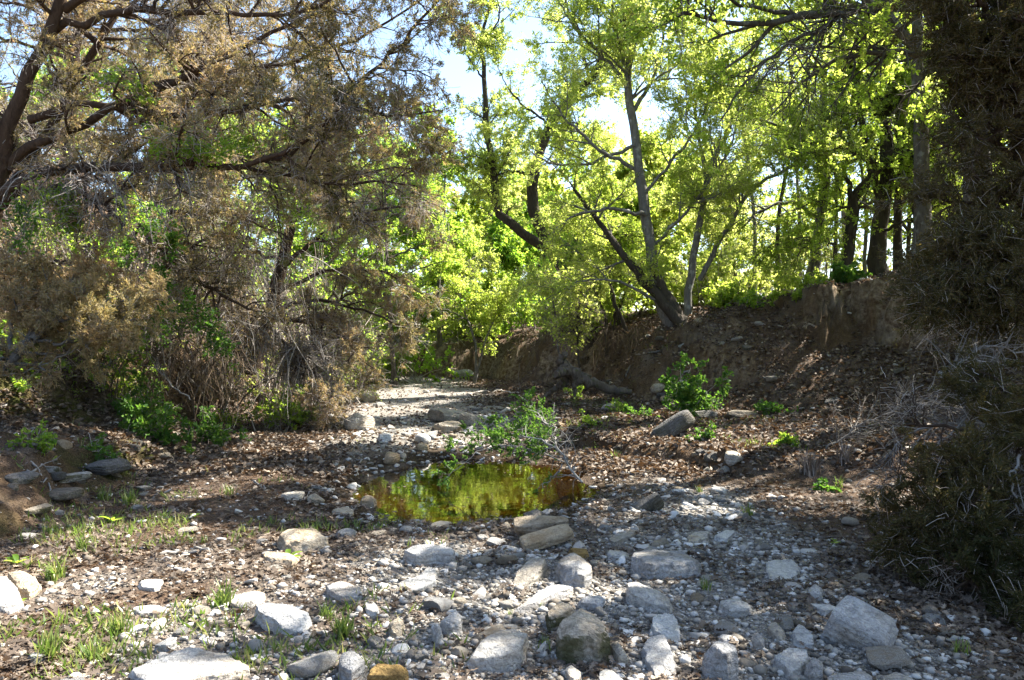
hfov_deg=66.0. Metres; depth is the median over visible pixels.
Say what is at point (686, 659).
gravel
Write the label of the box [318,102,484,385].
young tree
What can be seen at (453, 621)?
limestone slab
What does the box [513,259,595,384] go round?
young tree
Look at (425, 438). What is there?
boulder
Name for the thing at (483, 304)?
undergrowth bush
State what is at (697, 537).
limestone slab
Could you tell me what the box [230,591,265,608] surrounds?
limestone slab
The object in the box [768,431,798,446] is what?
weed
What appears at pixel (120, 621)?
grass tuft
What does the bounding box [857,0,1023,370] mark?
juniper tree
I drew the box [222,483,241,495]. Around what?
grass tuft
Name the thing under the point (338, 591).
limestone slab
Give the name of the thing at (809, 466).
grass tuft
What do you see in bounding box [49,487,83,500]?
boulder
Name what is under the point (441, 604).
cobble
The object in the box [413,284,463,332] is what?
undergrowth bush
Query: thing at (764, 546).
cobble
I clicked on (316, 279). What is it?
undergrowth bush
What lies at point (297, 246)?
young tree
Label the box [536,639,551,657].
limestone slab
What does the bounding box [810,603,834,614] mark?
limestone slab
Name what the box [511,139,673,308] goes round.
young tree
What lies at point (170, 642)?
limestone slab
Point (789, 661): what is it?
limestone slab
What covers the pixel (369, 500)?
limestone slab
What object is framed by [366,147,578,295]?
young tree
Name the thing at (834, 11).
oak tree
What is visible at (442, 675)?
cobble
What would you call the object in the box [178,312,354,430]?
hanging twigs
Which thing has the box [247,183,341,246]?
climbing vine
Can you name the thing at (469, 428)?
cobble
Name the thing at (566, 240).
young tree
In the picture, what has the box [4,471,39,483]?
boulder
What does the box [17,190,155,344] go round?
bare bush
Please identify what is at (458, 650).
cobble
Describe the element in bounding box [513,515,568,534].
limestone slab
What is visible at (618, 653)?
limestone slab
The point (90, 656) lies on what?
grass tuft
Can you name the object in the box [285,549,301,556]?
broadleaf plant
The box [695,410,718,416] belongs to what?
boulder
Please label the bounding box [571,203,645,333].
young tree
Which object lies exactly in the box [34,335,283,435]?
hanging roots
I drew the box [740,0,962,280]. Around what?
oak tree
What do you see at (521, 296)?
undergrowth bush
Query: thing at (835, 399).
bank stone
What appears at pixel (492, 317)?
young tree
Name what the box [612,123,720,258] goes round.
young tree
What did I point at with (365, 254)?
young tree
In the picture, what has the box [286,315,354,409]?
dead branch
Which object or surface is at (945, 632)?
cobble
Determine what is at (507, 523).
cobble
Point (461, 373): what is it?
boulder
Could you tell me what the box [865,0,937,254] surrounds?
oak tree
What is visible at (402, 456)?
boulder
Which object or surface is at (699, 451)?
bank stone
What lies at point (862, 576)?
cobble
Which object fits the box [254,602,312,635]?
limestone slab
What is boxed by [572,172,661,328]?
young tree
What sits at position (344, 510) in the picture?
limestone slab
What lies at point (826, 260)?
undergrowth bush
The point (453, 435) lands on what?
cobble
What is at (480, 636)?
cobble
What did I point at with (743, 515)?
cobble
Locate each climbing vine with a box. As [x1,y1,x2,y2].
[0,191,54,256]
[14,172,94,253]
[78,49,166,111]
[82,171,152,308]
[97,186,197,364]
[123,114,260,177]
[159,293,245,370]
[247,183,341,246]
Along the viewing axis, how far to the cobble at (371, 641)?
4.08 m
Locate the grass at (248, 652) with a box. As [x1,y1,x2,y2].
[0,324,941,679]
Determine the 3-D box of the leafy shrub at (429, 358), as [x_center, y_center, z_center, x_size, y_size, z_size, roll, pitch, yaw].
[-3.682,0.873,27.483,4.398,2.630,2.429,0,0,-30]
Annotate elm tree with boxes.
[418,0,676,348]
[491,0,867,380]
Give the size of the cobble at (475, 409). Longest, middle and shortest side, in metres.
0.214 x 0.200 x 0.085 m
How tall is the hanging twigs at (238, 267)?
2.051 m
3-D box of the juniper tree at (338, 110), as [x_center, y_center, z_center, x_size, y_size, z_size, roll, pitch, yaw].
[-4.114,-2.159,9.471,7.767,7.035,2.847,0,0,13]
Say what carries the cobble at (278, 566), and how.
on the ground at (836, 327)
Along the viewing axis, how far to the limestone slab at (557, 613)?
4.30 m
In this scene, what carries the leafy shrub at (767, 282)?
on the ground at (836, 327)
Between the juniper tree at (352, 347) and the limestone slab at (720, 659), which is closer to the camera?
the limestone slab at (720, 659)
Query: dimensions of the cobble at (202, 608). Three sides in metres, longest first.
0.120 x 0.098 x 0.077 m
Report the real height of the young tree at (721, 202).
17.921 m
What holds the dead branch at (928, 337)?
attached to the juniper tree at (980, 60)
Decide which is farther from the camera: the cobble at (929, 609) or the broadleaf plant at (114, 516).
the broadleaf plant at (114, 516)
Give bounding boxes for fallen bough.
[432,386,586,492]
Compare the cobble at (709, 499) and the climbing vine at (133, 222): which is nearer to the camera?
the cobble at (709, 499)
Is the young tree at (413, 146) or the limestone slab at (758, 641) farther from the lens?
the young tree at (413, 146)
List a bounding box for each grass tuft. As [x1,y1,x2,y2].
[30,626,71,665]
[31,550,73,583]
[70,633,110,662]
[74,529,89,549]
[97,484,112,500]
[103,606,133,636]
[120,486,138,504]
[204,577,240,608]
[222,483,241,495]
[318,597,338,621]
[325,605,359,641]
[537,635,551,650]
[700,577,711,590]
[739,503,753,516]
[788,448,825,477]
[829,440,858,467]
[831,474,847,487]
[949,636,970,655]
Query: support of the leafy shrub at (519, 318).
on the ground at (836, 327)
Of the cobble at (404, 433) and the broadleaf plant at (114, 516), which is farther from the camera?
the cobble at (404, 433)
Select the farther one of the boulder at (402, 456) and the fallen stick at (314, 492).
the boulder at (402, 456)
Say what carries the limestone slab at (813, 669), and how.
on the ground at (836, 327)
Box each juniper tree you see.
[0,0,378,234]
[0,0,490,277]
[0,4,380,356]
[0,240,184,394]
[137,87,457,431]
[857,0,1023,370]
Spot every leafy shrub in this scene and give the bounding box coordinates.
[0,320,52,392]
[1,198,97,266]
[52,319,171,399]
[88,348,173,398]
[106,355,176,424]
[112,393,205,454]
[133,252,214,323]
[175,329,290,420]
[190,405,252,446]
[230,377,323,432]
[258,397,323,427]
[306,341,397,403]
[353,329,473,383]
[442,305,511,344]
[498,281,549,340]
[517,278,565,332]
[576,283,642,346]
[646,229,770,306]
[658,351,733,416]
[695,390,723,410]
[700,278,745,309]
[724,287,766,308]
[753,399,797,415]
[754,260,825,295]
[766,268,829,305]
[821,257,872,285]
[900,241,944,272]
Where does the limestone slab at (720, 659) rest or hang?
on the ground at (836, 327)
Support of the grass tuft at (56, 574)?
on the ground at (836, 327)
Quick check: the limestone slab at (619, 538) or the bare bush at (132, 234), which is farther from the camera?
the bare bush at (132, 234)
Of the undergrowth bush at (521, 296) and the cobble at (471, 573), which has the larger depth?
the undergrowth bush at (521, 296)
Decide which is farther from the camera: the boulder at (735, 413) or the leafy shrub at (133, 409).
the boulder at (735, 413)
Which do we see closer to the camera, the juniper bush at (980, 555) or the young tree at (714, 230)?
the juniper bush at (980, 555)
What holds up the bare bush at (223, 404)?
on the ground at (836, 327)
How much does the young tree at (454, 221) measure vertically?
8.435 m
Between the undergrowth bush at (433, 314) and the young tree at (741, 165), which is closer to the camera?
the young tree at (741, 165)
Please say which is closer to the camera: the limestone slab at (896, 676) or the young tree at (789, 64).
the limestone slab at (896, 676)
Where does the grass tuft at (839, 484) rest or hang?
on the ground at (836, 327)
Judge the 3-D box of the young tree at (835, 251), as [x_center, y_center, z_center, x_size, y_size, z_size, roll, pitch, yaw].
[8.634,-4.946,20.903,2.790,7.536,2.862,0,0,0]
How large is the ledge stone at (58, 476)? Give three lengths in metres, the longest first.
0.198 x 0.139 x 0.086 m
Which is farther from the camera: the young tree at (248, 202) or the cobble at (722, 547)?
the young tree at (248, 202)
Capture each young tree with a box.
[0,43,132,161]
[120,34,293,241]
[228,133,397,294]
[261,108,406,272]
[277,191,414,378]
[287,106,459,292]
[291,92,492,287]
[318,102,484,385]
[355,129,491,346]
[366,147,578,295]
[402,176,554,299]
[432,224,521,383]
[451,92,648,261]
[459,158,529,286]
[479,191,573,328]
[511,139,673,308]
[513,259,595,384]
[539,189,609,309]
[541,171,721,306]
[543,266,612,392]
[555,232,643,355]
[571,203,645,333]
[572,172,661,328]
[578,149,812,275]
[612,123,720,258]
[635,0,813,249]
[672,151,782,280]
[719,13,786,293]
[732,9,831,275]
[738,188,840,291]
[742,30,819,291]
[763,59,878,239]
[780,15,868,278]
[827,17,906,273]
[888,138,1006,243]
[894,16,923,257]
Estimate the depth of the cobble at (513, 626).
4.26 m
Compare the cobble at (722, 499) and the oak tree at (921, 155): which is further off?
the oak tree at (921, 155)
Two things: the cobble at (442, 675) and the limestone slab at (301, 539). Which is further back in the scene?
the limestone slab at (301, 539)
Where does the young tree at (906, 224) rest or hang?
on the ground at (836, 327)
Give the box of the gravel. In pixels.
[0,279,1023,679]
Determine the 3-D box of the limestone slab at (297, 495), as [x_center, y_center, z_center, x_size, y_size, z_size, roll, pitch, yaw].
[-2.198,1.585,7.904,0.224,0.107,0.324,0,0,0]
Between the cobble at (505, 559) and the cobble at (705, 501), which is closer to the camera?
the cobble at (505, 559)
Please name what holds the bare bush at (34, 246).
on the ground at (836, 327)
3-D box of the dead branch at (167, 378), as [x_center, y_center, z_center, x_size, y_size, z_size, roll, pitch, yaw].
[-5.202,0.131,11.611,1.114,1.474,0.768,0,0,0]
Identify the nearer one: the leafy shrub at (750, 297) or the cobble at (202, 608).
the cobble at (202, 608)
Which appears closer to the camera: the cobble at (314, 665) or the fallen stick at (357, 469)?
the cobble at (314, 665)
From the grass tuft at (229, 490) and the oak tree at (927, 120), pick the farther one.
the oak tree at (927, 120)
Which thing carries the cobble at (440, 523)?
on the ground at (836, 327)
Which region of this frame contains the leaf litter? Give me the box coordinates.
[0,169,1023,679]
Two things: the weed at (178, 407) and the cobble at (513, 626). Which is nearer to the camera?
the cobble at (513, 626)
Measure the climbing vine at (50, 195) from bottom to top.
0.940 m
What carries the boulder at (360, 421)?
on the ground at (836, 327)
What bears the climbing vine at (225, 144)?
attached to the juniper tree at (338, 110)
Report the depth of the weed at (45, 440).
7.60 m
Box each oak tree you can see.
[601,0,1005,372]
[694,0,906,296]
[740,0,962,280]
[744,0,960,292]
[823,23,1003,220]
[830,122,1013,261]
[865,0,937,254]
[865,18,958,270]
[904,73,1007,146]
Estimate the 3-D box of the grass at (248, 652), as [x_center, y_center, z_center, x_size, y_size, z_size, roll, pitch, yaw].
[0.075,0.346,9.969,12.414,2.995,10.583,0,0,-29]
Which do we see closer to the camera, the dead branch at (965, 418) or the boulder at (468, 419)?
the dead branch at (965, 418)
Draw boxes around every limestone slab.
[0,576,23,612]
[8,570,41,599]
[127,647,250,679]
[133,605,168,617]
[138,579,162,591]
[148,617,166,633]
[154,637,176,651]
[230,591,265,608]
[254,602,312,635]
[263,552,298,567]
[277,527,328,553]
[281,491,304,499]
[325,581,362,602]
[332,507,353,517]
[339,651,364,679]
[360,495,376,507]
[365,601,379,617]
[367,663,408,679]
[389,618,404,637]
[398,567,437,591]
[403,544,455,565]
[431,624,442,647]
[440,611,462,635]
[464,629,528,672]
[512,558,547,590]
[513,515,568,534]
[514,585,573,613]
[519,524,573,550]
[523,509,545,515]
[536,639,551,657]
[545,601,575,632]
[553,553,591,587]
[556,608,610,663]
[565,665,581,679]
[568,548,588,558]
[577,595,605,610]
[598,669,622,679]
[607,550,629,560]
[608,529,638,545]
[610,641,627,663]
[626,582,672,612]
[630,549,701,579]
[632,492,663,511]
[641,634,676,679]
[651,613,681,648]
[687,531,708,543]
[701,641,738,679]
[714,530,735,541]
[718,598,751,617]
[751,632,764,649]
[766,559,799,581]
[767,622,785,642]
[773,647,808,678]
[790,624,813,651]
[804,658,822,679]
[808,584,822,600]
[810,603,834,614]
[828,670,872,679]
[881,672,913,679]
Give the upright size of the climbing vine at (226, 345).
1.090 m
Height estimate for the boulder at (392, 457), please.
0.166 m
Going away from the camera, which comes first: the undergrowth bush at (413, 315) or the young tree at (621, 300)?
the young tree at (621, 300)
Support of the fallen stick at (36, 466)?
on the ground at (836, 327)
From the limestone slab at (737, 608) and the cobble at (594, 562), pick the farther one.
the cobble at (594, 562)
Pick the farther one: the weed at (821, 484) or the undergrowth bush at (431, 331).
the undergrowth bush at (431, 331)
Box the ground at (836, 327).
[0,167,1023,679]
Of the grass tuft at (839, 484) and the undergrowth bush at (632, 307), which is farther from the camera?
the undergrowth bush at (632, 307)
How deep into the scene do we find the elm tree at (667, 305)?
16.80 m
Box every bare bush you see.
[0,12,117,219]
[0,58,180,239]
[0,176,97,305]
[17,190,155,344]
[45,69,262,271]
[91,228,257,396]
[136,256,349,425]
[159,113,297,326]
[199,258,381,403]
[212,196,393,379]
[274,267,395,400]
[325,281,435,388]
[789,315,811,344]
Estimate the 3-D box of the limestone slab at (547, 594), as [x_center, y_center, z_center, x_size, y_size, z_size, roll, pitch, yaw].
[0.187,1.591,4.728,0.131,0.163,0.503,0,0,41]
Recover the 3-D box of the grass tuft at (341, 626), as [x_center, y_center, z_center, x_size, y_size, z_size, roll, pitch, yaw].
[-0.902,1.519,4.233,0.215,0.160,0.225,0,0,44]
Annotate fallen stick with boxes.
[26,455,60,470]
[30,461,52,505]
[160,547,235,554]
[160,554,189,560]
[179,543,220,551]
[253,480,267,490]
[300,485,327,500]
[342,447,362,471]
[470,375,524,394]
[803,536,842,546]
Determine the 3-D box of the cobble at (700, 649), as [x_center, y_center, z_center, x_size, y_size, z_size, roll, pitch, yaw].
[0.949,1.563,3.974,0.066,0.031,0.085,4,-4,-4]
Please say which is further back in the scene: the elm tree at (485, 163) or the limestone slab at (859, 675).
the elm tree at (485, 163)
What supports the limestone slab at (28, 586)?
on the ground at (836, 327)
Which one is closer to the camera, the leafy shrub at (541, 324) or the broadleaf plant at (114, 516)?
the broadleaf plant at (114, 516)
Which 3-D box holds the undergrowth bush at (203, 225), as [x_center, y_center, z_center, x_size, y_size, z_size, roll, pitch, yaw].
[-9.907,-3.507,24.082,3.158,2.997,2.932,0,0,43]
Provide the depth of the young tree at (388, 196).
67.17 m
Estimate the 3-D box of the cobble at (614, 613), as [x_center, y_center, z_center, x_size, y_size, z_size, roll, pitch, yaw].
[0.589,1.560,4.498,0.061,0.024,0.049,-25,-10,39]
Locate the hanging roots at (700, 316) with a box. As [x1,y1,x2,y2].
[685,295,786,341]
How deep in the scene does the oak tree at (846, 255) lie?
16.54 m
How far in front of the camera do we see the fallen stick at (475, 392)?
21.75 m
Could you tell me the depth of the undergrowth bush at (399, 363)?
27.15 m
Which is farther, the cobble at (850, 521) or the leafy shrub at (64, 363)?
the leafy shrub at (64, 363)
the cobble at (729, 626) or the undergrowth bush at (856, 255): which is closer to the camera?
the cobble at (729, 626)
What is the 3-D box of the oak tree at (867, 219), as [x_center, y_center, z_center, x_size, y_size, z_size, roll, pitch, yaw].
[11.498,-3.943,21.514,5.307,5.560,6.732,0,0,41]
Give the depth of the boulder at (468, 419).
14.15 m
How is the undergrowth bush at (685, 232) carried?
on the ground at (836, 327)
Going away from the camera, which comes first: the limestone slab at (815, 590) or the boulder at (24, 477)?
the limestone slab at (815, 590)
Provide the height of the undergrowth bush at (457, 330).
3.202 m
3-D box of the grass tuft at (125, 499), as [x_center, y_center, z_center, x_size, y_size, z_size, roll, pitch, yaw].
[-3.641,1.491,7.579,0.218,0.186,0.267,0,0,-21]
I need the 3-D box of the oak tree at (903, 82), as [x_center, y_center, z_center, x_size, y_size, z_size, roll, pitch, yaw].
[8.763,-4.411,17.333,3.843,6.652,2.785,0,0,15]
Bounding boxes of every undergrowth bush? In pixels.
[147,179,245,254]
[207,233,282,288]
[212,225,294,281]
[248,241,334,301]
[249,268,364,328]
[256,256,356,338]
[335,327,416,381]
[338,283,382,336]
[362,292,447,338]
[363,284,430,334]
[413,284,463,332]
[422,296,495,343]
[454,278,524,336]
[495,269,546,313]
[594,287,646,312]
[614,256,702,316]
[630,217,739,303]
[659,235,748,306]
[708,259,773,300]
[728,239,829,294]
[750,206,842,278]
[796,209,871,280]
[830,233,892,271]
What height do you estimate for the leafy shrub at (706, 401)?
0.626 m
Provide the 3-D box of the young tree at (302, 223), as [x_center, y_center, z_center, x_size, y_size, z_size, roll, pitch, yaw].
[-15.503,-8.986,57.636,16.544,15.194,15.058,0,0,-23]
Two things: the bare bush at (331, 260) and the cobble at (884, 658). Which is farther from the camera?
the bare bush at (331, 260)
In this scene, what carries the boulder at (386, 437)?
on the ground at (836, 327)
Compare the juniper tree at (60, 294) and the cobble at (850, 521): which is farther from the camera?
the juniper tree at (60, 294)
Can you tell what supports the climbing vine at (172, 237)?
attached to the juniper tree at (193, 272)
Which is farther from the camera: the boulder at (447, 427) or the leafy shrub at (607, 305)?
the leafy shrub at (607, 305)
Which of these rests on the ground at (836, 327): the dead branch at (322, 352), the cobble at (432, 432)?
the cobble at (432, 432)
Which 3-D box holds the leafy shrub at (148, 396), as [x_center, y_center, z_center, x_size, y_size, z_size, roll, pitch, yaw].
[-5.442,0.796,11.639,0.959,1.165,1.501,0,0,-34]
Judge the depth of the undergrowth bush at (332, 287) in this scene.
24.11 m
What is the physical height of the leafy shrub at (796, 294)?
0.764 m
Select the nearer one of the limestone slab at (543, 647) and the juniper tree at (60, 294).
the limestone slab at (543, 647)
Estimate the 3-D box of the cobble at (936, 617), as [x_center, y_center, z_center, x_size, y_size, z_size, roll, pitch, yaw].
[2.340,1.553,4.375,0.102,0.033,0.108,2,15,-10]
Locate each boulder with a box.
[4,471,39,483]
[24,503,51,514]
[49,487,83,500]
[58,471,92,482]
[84,458,131,474]
[307,493,324,503]
[344,413,374,430]
[360,392,377,401]
[378,433,392,443]
[383,451,399,463]
[400,453,405,459]
[415,433,430,443]
[416,442,428,450]
[428,408,464,421]
[434,421,461,433]
[452,369,472,378]
[459,412,480,425]
[601,403,615,410]
[650,383,664,393]
[650,410,694,437]
[660,396,679,404]
[672,489,685,493]
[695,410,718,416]
[711,487,726,493]
[724,451,743,465]
[725,410,757,418]
[820,595,898,648]
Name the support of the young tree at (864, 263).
on the ground at (836, 327)
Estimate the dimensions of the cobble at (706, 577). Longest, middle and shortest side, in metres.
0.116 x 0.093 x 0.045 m
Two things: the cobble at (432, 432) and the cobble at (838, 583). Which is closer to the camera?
the cobble at (838, 583)
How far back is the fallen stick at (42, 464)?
7.46 m
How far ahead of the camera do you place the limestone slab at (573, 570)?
5.10 m
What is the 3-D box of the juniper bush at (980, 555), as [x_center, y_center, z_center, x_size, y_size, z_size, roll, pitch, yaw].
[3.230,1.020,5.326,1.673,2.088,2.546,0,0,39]
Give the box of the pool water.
[349,458,603,524]
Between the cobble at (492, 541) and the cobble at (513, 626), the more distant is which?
the cobble at (492, 541)
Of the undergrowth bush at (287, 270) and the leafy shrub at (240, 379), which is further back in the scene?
the undergrowth bush at (287, 270)
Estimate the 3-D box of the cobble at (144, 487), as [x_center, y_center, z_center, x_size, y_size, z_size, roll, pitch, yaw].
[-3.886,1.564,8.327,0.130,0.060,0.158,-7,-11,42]
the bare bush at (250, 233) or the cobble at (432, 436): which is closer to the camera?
the cobble at (432, 436)
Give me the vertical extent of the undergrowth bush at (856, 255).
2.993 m
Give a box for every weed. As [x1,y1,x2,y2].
[5,419,57,459]
[81,432,121,460]
[155,404,184,427]
[215,408,246,425]
[563,385,583,398]
[577,408,601,428]
[605,398,627,411]
[623,404,661,418]
[685,420,716,442]
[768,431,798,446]
[812,477,841,492]
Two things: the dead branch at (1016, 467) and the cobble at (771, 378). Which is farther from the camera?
the cobble at (771, 378)
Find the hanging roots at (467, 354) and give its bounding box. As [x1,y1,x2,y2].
[422,337,502,377]
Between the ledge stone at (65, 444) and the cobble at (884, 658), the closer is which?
the cobble at (884, 658)
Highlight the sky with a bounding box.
[0,0,1008,310]
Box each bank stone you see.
[654,336,663,340]
[656,393,664,400]
[693,318,702,323]
[695,449,707,455]
[704,450,717,462]
[718,465,729,474]
[731,336,742,340]
[742,345,752,349]
[754,321,763,325]
[824,397,839,403]
[893,366,905,373]
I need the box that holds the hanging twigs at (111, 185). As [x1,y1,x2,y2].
[0,144,211,253]
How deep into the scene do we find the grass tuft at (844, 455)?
9.08 m
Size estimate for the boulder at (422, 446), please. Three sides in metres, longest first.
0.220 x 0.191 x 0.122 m
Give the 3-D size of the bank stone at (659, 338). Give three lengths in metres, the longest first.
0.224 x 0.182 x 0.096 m
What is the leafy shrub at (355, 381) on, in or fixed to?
on the ground at (836, 327)
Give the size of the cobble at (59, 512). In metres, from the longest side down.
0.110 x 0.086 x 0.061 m
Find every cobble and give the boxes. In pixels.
[28,652,45,663]
[55,510,64,514]
[60,677,83,679]
[131,504,143,509]
[135,485,151,490]
[172,626,188,636]
[178,526,197,533]
[189,606,210,617]
[236,621,249,628]
[248,638,262,652]
[256,538,268,544]
[269,564,283,569]
[281,574,290,578]
[287,650,337,678]
[302,638,315,645]
[310,631,318,639]
[335,528,356,538]
[358,520,369,523]
[367,635,384,648]
[371,530,385,535]
[375,402,385,406]
[399,525,412,533]
[401,432,413,435]
[412,654,428,660]
[422,597,453,612]
[424,430,437,435]
[429,434,436,439]
[430,521,451,528]
[435,672,449,677]
[444,566,455,570]
[448,433,457,437]
[451,646,469,657]
[452,658,463,663]
[453,575,461,579]
[454,597,466,604]
[464,426,475,433]
[468,571,475,576]
[470,556,492,564]
[471,407,481,410]
[474,624,504,644]
[476,534,487,539]
[486,537,506,545]
[495,555,516,564]
[498,599,513,609]
[502,522,510,529]
[503,624,519,629]
[511,552,523,557]
[590,560,599,565]
[595,607,604,615]
[598,524,610,530]
[610,611,619,615]
[617,569,626,575]
[651,538,667,546]
[690,592,704,603]
[693,647,706,652]
[694,548,706,554]
[697,498,710,504]
[701,575,717,582]
[705,496,716,503]
[713,620,738,635]
[715,544,726,549]
[716,497,730,501]
[728,513,748,519]
[757,542,771,550]
[766,376,777,381]
[776,616,793,630]
[833,581,843,587]
[841,517,859,525]
[846,573,870,582]
[865,645,910,670]
[921,606,937,613]
[922,613,945,625]
[937,627,955,635]
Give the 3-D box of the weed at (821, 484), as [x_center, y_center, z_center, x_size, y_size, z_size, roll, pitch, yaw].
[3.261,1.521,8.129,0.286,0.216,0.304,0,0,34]
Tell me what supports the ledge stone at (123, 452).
on the ground at (836, 327)
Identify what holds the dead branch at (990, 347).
attached to the juniper tree at (980, 60)
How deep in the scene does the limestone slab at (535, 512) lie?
6.84 m
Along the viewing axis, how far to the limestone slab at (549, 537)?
5.96 m
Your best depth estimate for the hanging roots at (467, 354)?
30.07 m
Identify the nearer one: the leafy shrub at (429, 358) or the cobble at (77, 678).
the cobble at (77, 678)
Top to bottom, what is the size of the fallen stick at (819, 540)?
0.118 m
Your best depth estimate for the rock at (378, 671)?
3.60 m
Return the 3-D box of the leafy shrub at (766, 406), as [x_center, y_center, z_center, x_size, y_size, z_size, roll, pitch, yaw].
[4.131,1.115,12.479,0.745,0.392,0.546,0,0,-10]
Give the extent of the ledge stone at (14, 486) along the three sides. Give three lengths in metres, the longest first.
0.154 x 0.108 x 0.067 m
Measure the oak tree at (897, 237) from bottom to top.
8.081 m
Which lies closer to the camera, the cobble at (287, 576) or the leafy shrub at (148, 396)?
the cobble at (287, 576)
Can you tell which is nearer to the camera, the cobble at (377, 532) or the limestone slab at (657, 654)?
the limestone slab at (657, 654)
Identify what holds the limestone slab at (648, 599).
on the ground at (836, 327)
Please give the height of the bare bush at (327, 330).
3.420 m
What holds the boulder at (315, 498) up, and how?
on the ground at (836, 327)
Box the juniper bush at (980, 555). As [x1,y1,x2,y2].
[849,338,1023,632]
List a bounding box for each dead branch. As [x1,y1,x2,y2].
[3,336,109,397]
[117,310,190,399]
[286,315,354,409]
[819,374,959,449]
[845,369,1010,499]
[867,461,1022,564]
[898,318,1013,371]
[910,321,1023,433]
[918,327,1022,452]
[986,454,1023,585]
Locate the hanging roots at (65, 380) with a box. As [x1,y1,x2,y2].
[26,342,128,414]
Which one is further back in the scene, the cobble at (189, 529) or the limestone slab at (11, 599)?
the cobble at (189, 529)
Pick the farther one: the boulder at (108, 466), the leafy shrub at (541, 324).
the leafy shrub at (541, 324)
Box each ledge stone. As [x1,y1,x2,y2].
[7,482,18,490]
[45,466,61,472]
[51,471,66,480]
[57,439,72,448]
[119,449,127,454]
[125,443,140,451]
[159,452,173,458]
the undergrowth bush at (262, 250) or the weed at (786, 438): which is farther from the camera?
the undergrowth bush at (262, 250)
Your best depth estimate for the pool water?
8.78 m
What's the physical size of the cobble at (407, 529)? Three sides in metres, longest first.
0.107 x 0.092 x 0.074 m
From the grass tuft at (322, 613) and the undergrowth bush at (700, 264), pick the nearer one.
the grass tuft at (322, 613)
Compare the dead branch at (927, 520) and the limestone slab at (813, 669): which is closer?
the limestone slab at (813, 669)
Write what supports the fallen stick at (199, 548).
on the ground at (836, 327)
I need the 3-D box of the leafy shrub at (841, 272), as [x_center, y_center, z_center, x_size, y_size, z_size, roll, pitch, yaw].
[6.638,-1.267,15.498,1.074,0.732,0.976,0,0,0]
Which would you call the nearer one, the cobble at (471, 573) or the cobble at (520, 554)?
the cobble at (471, 573)
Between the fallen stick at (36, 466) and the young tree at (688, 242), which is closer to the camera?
the fallen stick at (36, 466)
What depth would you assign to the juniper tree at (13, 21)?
16.13 m
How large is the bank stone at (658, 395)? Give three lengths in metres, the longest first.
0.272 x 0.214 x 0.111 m
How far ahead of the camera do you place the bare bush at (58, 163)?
15.06 m
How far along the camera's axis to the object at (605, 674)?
3.64 m
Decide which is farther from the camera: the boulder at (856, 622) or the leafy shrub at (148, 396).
the leafy shrub at (148, 396)
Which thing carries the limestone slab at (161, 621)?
on the ground at (836, 327)
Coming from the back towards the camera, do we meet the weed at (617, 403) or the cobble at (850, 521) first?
the weed at (617, 403)
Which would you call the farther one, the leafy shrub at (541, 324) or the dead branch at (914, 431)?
the leafy shrub at (541, 324)
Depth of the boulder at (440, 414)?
14.94 m
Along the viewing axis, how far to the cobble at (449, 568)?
5.40 m
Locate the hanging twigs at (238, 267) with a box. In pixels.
[100,219,363,352]
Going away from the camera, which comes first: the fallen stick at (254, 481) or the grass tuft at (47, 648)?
the grass tuft at (47, 648)
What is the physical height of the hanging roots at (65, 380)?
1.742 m
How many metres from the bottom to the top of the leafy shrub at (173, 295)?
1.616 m
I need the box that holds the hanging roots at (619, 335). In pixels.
[584,322,670,388]
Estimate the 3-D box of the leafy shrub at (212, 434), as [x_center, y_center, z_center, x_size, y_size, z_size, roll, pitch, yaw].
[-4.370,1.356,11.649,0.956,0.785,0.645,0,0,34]
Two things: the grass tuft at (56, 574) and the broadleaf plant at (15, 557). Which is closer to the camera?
the grass tuft at (56, 574)
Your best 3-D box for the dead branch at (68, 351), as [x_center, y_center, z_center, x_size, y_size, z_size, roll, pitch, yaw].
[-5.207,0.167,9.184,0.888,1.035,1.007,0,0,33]
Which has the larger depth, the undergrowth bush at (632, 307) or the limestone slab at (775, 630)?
the undergrowth bush at (632, 307)
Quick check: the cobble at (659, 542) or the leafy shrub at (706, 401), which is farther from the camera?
the leafy shrub at (706, 401)
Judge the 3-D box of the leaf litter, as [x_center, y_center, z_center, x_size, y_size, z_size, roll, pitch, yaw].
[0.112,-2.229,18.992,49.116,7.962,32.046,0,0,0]
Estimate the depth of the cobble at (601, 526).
6.54 m
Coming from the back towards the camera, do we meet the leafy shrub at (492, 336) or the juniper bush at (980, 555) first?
the leafy shrub at (492, 336)
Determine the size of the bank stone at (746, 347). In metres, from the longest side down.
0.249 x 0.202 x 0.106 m
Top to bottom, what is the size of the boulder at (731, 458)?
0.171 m
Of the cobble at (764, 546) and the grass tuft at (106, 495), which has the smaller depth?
the cobble at (764, 546)
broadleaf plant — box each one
[4,554,28,562]
[98,514,122,520]
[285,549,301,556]
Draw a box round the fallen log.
[543,351,631,397]
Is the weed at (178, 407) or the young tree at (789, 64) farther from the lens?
the young tree at (789, 64)
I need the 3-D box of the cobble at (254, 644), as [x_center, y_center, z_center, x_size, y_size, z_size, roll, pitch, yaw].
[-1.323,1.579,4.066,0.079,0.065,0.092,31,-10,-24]
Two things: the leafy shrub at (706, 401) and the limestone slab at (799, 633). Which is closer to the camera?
the limestone slab at (799, 633)
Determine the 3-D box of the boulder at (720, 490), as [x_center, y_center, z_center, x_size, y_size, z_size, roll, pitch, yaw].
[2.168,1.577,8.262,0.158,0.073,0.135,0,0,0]

